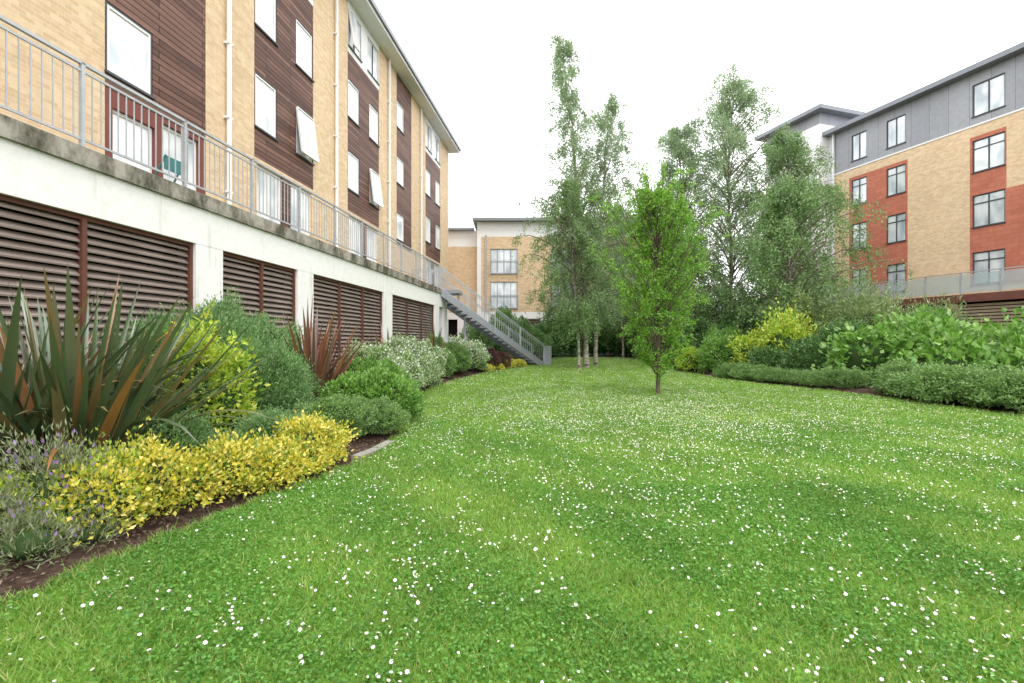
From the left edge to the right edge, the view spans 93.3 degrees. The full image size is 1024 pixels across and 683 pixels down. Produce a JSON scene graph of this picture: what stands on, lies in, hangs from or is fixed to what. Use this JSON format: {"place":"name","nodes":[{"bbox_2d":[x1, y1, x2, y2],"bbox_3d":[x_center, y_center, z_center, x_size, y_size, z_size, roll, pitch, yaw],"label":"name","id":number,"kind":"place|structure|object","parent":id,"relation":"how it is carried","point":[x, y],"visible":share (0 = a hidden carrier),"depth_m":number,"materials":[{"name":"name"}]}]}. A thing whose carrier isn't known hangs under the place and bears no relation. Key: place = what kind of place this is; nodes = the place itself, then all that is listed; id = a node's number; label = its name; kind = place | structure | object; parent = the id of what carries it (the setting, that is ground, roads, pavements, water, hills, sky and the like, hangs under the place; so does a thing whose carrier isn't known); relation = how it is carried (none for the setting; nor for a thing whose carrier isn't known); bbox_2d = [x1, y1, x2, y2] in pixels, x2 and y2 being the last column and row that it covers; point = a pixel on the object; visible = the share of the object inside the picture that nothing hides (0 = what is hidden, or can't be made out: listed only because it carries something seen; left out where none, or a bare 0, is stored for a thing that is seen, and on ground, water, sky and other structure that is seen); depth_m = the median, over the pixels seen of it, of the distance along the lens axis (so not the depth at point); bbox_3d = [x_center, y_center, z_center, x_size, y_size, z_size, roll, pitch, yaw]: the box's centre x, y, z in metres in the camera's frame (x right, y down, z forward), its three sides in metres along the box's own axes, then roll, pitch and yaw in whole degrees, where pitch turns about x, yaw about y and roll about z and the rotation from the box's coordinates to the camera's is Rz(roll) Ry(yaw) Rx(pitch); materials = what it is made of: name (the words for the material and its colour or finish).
{"place":"outdoors","nodes":[
{"label":"outdoors","id":0,"kind":"place"},
{"bbox_2d":[431,266,543,364],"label":"metal staircase","id":1,"kind":"structure","parent":0,"point":[454,305],"depth_m":25.41,"materials":[{"name":"grey metal"}]},
{"bbox_2d":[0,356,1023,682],"bbox_3d":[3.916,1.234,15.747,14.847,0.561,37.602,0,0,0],"label":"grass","id":2,"kind":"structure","parent":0,"point":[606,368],"depth_m":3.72,"materials":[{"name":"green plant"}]},
{"bbox_2d":[0,355,1023,682],"bbox_3d":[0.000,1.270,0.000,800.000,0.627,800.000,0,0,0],"label":"ground","id":3,"kind":"structure","parent":0,"point":[20,583],"depth_m":3.00,"materials":[{"name":"green plant"}]},
{"bbox_2d":[0,427,153,541],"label":"yellow green low shrub","id":4,"kind":"object","parent":3,"relation":"on","point":[103,460],"visible":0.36,"depth_m":3.64,"materials":[{"name":"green plant"}]},
{"bbox_2d":[0,406,169,581],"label":"lavender bush","id":5,"kind":"object","parent":3,"relation":"on","point":[27,544],"visible":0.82,"depth_m":3.46,"materials":[{"name":"green plant"}]},
{"bbox_2d":[0,275,220,491],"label":"flax plant","id":6,"kind":"object","parent":3,"relation":"on","point":[7,385],"visible":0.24,"depth_m":4.32,"materials":[{"name":"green plant"}]},
{"bbox_2d":[0,262,283,481],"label":"flax plant","id":7,"kind":"object","parent":3,"relation":"on","point":[68,363],"visible":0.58,"depth_m":4.40,"materials":[{"name":"green plant"}]},
{"bbox_2d":[2,405,365,544],"bbox_3d":[-2.656,1.085,4.878,1.591,0.859,3.466,0,0,20],"label":"golden euonymus hedge","id":8,"kind":"object","parent":3,"relation":"on","point":[310,445],"visible":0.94,"depth_m":4.34,"materials":[{"name":"yellow plant"}]},
{"bbox_2d":[0,420,407,607],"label":"bark mulch","id":9,"kind":"object","parent":3,"relation":"on","point":[128,540],"visible":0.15,"depth_m":3.87,"materials":[{"name":"brown wood"}]},
{"bbox_2d":[149,299,270,444],"bbox_3d":[-4.123,0.483,6.304,1.492,2.060,1.325,0,0,35],"label":"spotted laurel bush","id":10,"kind":"object","parent":3,"relation":"on","point":[232,397],"visible":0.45,"depth_m":6.20,"materials":[{"name":"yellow plant"}]},
{"bbox_2d":[121,401,301,466],"bbox_3d":[-3.175,1.016,5.508,1.461,0.868,2.376,0,0,24],"label":"pale low shrub","id":11,"kind":"object","parent":3,"relation":"on","point":[198,427],"visible":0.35,"depth_m":5.06,"materials":[{"name":"green plant"}]},
{"bbox_2d":[116,286,326,430],"bbox_3d":[-4.595,0.254,7.648,3.065,2.393,2.878,0,0,-31],"label":"hebe bush","id":12,"kind":"object","parent":3,"relation":"on","point":[286,376],"visible":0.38,"depth_m":7.32,"materials":[{"name":"green plant"}]},
{"bbox_2d":[0,113,446,383],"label":"podium terrace","id":13,"kind":"structure","parent":3,"relation":"on","point":[94,219],"depth_m":7.67,"materials":[{"name":"paint"}]},
{"bbox_2d":[155,154,180,182],"bbox_3d":[-6.667,-3.039,9.244,0.522,0.895,0.445,0,0,7],"label":"folding chair","id":14,"kind":"object","parent":13,"relation":"on","point":[172,165],"visible":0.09,"depth_m":9.18,"materials":[{"name":"teal plastic"}]},
{"bbox_2d":[0,14,447,289],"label":"metal railing","id":15,"kind":"object","parent":13,"relation":"on","point":[82,74],"visible":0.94,"depth_m":8.10,"materials":[{"name":"grey metal"}]},
{"bbox_2d":[0,0,447,341],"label":"walls","id":16,"kind":"structure","parent":13,"relation":"on","point":[189,64],"depth_m":12.67,"materials":[{"name":"yellow brick"}]},
{"bbox_2d":[104,0,440,250],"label":"window frames","id":17,"kind":"structure","parent":16,"relation":"attached to","point":[154,98],"depth_m":14.88,"materials":[{"name":"white plastic"}]},
{"bbox_2d":[296,8,383,207],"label":"open sash frames","id":18,"kind":"structure","parent":17,"relation":"attached to","point":[299,127],"depth_m":18.07,"materials":[{"name":"white plastic"}]},
{"bbox_2d":[299,11,381,205],"bbox_3d":[-6.055,-9.121,17.776,0.179,6.698,6.200,0,0,7],"label":"open sash glass","id":19,"kind":"object","parent":18,"relation":"in","point":[308,136],"visible":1,"depth_m":15.41,"materials":[{"name":"glass"}]},
{"bbox_2d":[107,0,439,285],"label":"white casements","id":20,"kind":"object","parent":16,"relation":"attached to","point":[148,90],"visible":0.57,"depth_m":13.68,"materials":[{"name":"paint"}]},
{"bbox_2d":[109,0,438,286],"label":"glazing","id":21,"kind":"structure","parent":16,"relation":"attached to","point":[127,50],"depth_m":13.19,"materials":[{"name":"glass"}]},
{"bbox_2d":[223,0,422,280],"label":"drainpipes","id":22,"kind":"object","parent":16,"relation":"attached to","point":[228,116],"visible":0.85,"depth_m":17.00,"materials":[{"name":"white paint"}]},
{"bbox_2d":[349,0,460,153],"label":"roof","id":23,"kind":"structure","parent":16,"relation":"on","point":[373,20],"depth_m":22.51,"materials":[{"name":"metal"}]},
{"bbox_2d":[269,306,369,401],"bbox_3d":[-3.788,0.358,9.103,2.238,2.122,2.463,0,0,-43],"label":"flax plant","id":24,"kind":"object","parent":3,"relation":"on","point":[321,365],"visible":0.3,"depth_m":8.72,"materials":[{"name":"red plant"}]},
{"bbox_2d":[282,296,377,380],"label":"flax plant","id":25,"kind":"object","parent":3,"relation":"on","point":[324,341],"visible":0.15,"depth_m":9.31,"materials":[{"name":"red plant"}]},
{"bbox_2d":[284,393,412,438],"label":"green hedge","id":26,"kind":"object","parent":3,"relation":"on","point":[367,416],"visible":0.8,"depth_m":7.10,"materials":[{"name":"green plant"}]},
{"bbox_2d":[328,354,410,385],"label":"green shrub","id":27,"kind":"object","parent":3,"relation":"on","point":[365,364],"visible":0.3,"depth_m":10.18,"materials":[{"name":"green plant"}]},
{"bbox_2d":[315,365,425,417],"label":"rounded green shrub","id":28,"kind":"object","parent":3,"relation":"on","point":[405,393],"visible":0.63,"depth_m":8.52,"materials":[{"name":"green plant"}]},
{"bbox_2d":[352,440,393,460],"bbox_3d":[-1.863,1.488,6.621,0.174,0.070,0.980,0,0,12],"label":"stone edging","id":29,"kind":"object","parent":3,"relation":"on","point":[370,450],"visible":0.57,"depth_m":6.45,"materials":[{"name":"beige stone"}]},
{"bbox_2d":[358,325,399,344],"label":"flax plant","id":30,"kind":"object","parent":3,"relation":"on","point":[382,336],"visible":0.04,"depth_m":15.28,"materials":[{"name":"red plant"}]},
{"bbox_2d":[330,332,449,390],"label":"white flowering shrub","id":31,"kind":"object","parent":3,"relation":"on","point":[421,363],"visible":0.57,"depth_m":14.06,"materials":[{"name":"green plant"}]},
{"bbox_2d":[415,323,468,353],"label":"flax plant","id":32,"kind":"object","parent":3,"relation":"on","point":[433,339],"visible":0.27,"depth_m":19.54,"materials":[{"name":"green plant"}]},
{"bbox_2d":[430,333,471,376],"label":"green shrub","id":33,"kind":"object","parent":3,"relation":"on","point":[456,361],"visible":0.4,"depth_m":20.29,"materials":[{"name":"green plant"}]},
{"bbox_2d":[446,334,490,370],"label":"white flowering shrub","id":34,"kind":"object","parent":3,"relation":"on","point":[480,356],"visible":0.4,"depth_m":22.00,"materials":[{"name":"green plant"}]},
{"bbox_2d":[484,348,511,367],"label":"purple leaved shrub","id":35,"kind":"object","parent":3,"relation":"on","point":[497,357],"visible":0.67,"depth_m":23.52,"materials":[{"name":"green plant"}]},
{"bbox_2d":[477,358,527,371],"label":"golden low hedge","id":36,"kind":"object","parent":3,"relation":"on","point":[514,363],"visible":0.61,"depth_m":24.35,"materials":[{"name":"yellow plant"}]},
{"bbox_2d":[459,305,553,357],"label":"dark shrub","id":37,"kind":"object","parent":3,"relation":"on","point":[474,334],"visible":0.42,"depth_m":29.14,"materials":[{"name":"green plant"}]},
{"bbox_2d":[0,357,1023,682],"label":"daisies","id":38,"kind":"object","parent":3,"relation":"on","point":[644,497],"visible":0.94,"depth_m":5.03,"materials":[{"name":"white plant"}]},
{"bbox_2d":[544,346,551,364],"bbox_3d":[1.967,0.845,26.749,0.460,1.210,0.410,0,0,0],"label":"utility cabinet","id":39,"kind":"object","parent":3,"relation":"on","point":[547,355],"visible":0.69,"depth_m":26.56,"materials":[{"name":"grey metal"}]},
{"bbox_2d":[448,222,675,354],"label":"walls","id":40,"kind":"structure","parent":3,"relation":"on","point":[466,258],"depth_m":36.00,"materials":[{"name":"yellow brick"}]},
{"bbox_2d":[448,217,640,230],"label":"roof","id":41,"kind":"structure","parent":40,"relation":"on","point":[497,219],"depth_m":35.57,"materials":[{"name":"metal"}]},
{"bbox_2d":[485,235,638,311],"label":"juliet balconies","id":42,"kind":"structure","parent":40,"relation":"attached to","point":[500,272],"depth_m":35.78,"materials":[{"name":"metal"}]},
{"bbox_2d":[491,249,636,308],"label":"window frames","id":43,"kind":"structure","parent":40,"relation":"attached to","point":[515,273],"depth_m":36.07,"materials":[{"name":"grey paint"}]},
{"bbox_2d":[491,250,634,306],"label":"glazing","id":44,"kind":"structure","parent":43,"relation":"attached to","point":[503,288],"depth_m":36.10,"materials":[{"name":"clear glass"}]},
{"bbox_2d":[526,319,628,352],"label":"louvres","id":45,"kind":"object","parent":40,"relation":"attached to","point":[567,324],"visible":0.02,"depth_m":36.05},
{"bbox_2d":[508,172,625,368],"bbox_3d":[2.741,-3.428,24.015,5.898,9.591,5.472,0,0,0],"label":"birch tree","id":46,"kind":"object","parent":3,"relation":"on","point":[568,186],"visible":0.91,"depth_m":23.68,"materials":[{"name":"green plant"}]},
{"bbox_2d":[528,30,641,367],"bbox_3d":[3.931,-7.314,25.176,6.091,17.305,5.612,0,0,0],"label":"birch tree","id":47,"kind":"object","parent":3,"relation":"on","point":[563,56],"visible":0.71,"depth_m":24.73,"materials":[{"name":"green plant"}]},
{"bbox_2d":[547,88,649,365],"bbox_3d":[4.722,-5.916,25.885,5.607,14.444,5.926,0,0,14],"label":"birch tree","id":48,"kind":"object","parent":3,"relation":"on","point":[611,106],"visible":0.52,"depth_m":25.48,"materials":[{"name":"green plant"}]},
{"bbox_2d":[582,203,652,357],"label":"birch tree","id":49,"kind":"object","parent":3,"relation":"on","point":[622,340],"visible":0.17,"depth_m":32.86,"materials":[{"name":"green plant"}]},
{"bbox_2d":[530,293,770,358],"bbox_3d":[9.104,-1.112,32.209,17.558,4.824,8.698,0,0,34],"label":"shrub border","id":50,"kind":"object","parent":3,"relation":"on","point":[557,347],"visible":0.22,"depth_m":33.91,"materials":[{"name":"green plant"}]},
{"bbox_2d":[585,160,731,394],"bbox_3d":[4.119,-1.619,13.665,3.592,6.242,3.768,0,0,44],"label":"hornbeam tree","id":51,"kind":"object","parent":3,"relation":"on","point":[659,200],"visible":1,"depth_m":13.28,"materials":[{"name":"green plant"}]},
{"bbox_2d":[674,345,707,370],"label":"golden shrub","id":52,"kind":"object","parent":3,"relation":"on","point":[691,362],"visible":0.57,"depth_m":22.43,"materials":[{"name":"yellow plant"}]},
{"bbox_2d":[632,117,750,323],"bbox_3d":[10.870,-6.395,30.602,7.446,14.965,8.474,0,0,0],"label":"birch tree","id":53,"kind":"object","parent":3,"relation":"on","point":[674,139],"visible":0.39,"depth_m":29.70,"materials":[{"name":"green plant"}]},
{"bbox_2d":[648,228,735,356],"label":"birch tree","id":54,"kind":"object","parent":3,"relation":"on","point":[700,307],"visible":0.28,"depth_m":26.20,"materials":[{"name":"green plant"}]},
{"bbox_2d":[694,323,748,373],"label":"green shrub","id":55,"kind":"object","parent":3,"relation":"on","point":[715,350],"visible":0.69,"depth_m":21.46,"materials":[{"name":"green plant"}]},
{"bbox_2d":[672,59,827,322],"bbox_3d":[13.012,-7.391,28.931,9.262,17.063,9.357,0,0,0],"label":"birch tree","id":56,"kind":"object","parent":3,"relation":"on","point":[733,134],"visible":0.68,"depth_m":27.94,"materials":[{"name":"green plant"}]},
{"bbox_2d":[725,297,825,367],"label":"lime shrub","id":57,"kind":"object","parent":3,"relation":"on","point":[790,328],"visible":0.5,"depth_m":19.70,"materials":[{"name":"yellow plant"}]},
{"bbox_2d":[711,362,871,388],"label":"lavender hedge","id":58,"kind":"object","parent":3,"relation":"on","point":[840,378],"visible":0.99,"depth_m":16.30,"materials":[{"name":"green plant"}]},
{"bbox_2d":[716,124,872,318],"bbox_3d":[15.378,-5.523,27.364,7.519,13.426,8.388,0,0,-31],"label":"birch tree","id":59,"kind":"object","parent":3,"relation":"on","point":[777,160],"visible":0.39,"depth_m":26.78,"materials":[{"name":"green plant"}]},
{"bbox_2d":[721,173,914,336],"bbox_3d":[13.434,-3.075,21.890,7.099,8.903,7.646,0,0,0],"label":"birch tree","id":60,"kind":"object","parent":3,"relation":"on","point":[783,231],"visible":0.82,"depth_m":21.51,"materials":[{"name":"green plant"}]},
{"bbox_2d":[664,293,995,368],"bbox_3d":[14.168,-0.423,23.006,13.562,3.895,5.052,0,0,28],"label":"dark shrub","id":61,"kind":"object","parent":3,"relation":"on","point":[703,323],"visible":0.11,"depth_m":24.50,"materials":[{"name":"green plant"}]},
{"bbox_2d":[747,301,970,370],"bbox_3d":[12.733,0.064,17.599,8.040,2.958,3.698,0,0,11],"label":"green shrub","id":62,"kind":"object","parent":3,"relation":"on","point":[804,359],"visible":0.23,"depth_m":17.63,"materials":[{"name":"green plant"}]},
{"bbox_2d":[760,266,994,351],"bbox_3d":[13.990,-0.795,19.364,5.409,4.924,8.446,0,0,-39],"label":"feathery shrub","id":63,"kind":"object","parent":3,"relation":"on","point":[873,307],"visible":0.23,"depth_m":19.32,"materials":[{"name":"green plant"}]},
{"bbox_2d":[765,52,1023,304],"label":"walls","id":64,"kind":"structure","parent":3,"relation":"on","point":[934,153],"depth_m":25.75,"materials":[{"name":"yellow brick"}]},
{"bbox_2d":[832,134,834,300],"bbox_3d":[20.799,-7.950,31.323,0.148,10.900,0.148,0,0,-33],"label":"drainpipe","id":65,"kind":"object","parent":64,"relation":"attached to","point":[833,153],"visible":0.33,"depth_m":31.27,"materials":[{"name":"white paint"}]},
{"bbox_2d":[754,41,1023,141],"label":"roof","id":66,"kind":"structure","parent":64,"relation":"on","point":[857,117],"depth_m":27.72,"materials":[{"name":"metal"}]},
{"bbox_2d":[850,73,1005,295],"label":"window frames","id":67,"kind":"structure","parent":64,"relation":"attached to","point":[988,168],"depth_m":24.28,"materials":[{"name":"white plastic"}]},
{"bbox_2d":[853,74,1003,294],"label":"glazing","id":68,"kind":"structure","parent":67,"relation":"attached to","point":[996,149],"depth_m":24.11,"materials":[{"name":"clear glass"}]},
{"bbox_2d":[811,303,1023,381],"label":"hydrangea bush","id":69,"kind":"object","parent":3,"relation":"on","point":[943,338],"visible":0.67,"depth_m":14.31,"materials":[{"name":"green plant"}]},
{"bbox_2d":[834,290,1023,345],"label":"podium terrace","id":70,"kind":"structure","parent":3,"relation":"on","point":[989,304],"depth_m":22.21,"materials":[{"name":"concrete"}]},
{"bbox_2d":[738,265,1023,303],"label":"glass balustrade","id":71,"kind":"object","parent":70,"relation":"on","point":[1000,279],"visible":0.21,"depth_m":22.98,"materials":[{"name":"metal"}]},
{"bbox_2d":[860,355,1023,412],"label":"clipped hedge","id":72,"kind":"object","parent":3,"relation":"on","point":[995,387],"visible":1,"depth_m":11.23,"materials":[{"name":"green plant"}]},
{"bbox_2d":[374,0,1023,313],"label":"sky","id":73,"kind":"structure","parent":0,"point":[482,64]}
]}

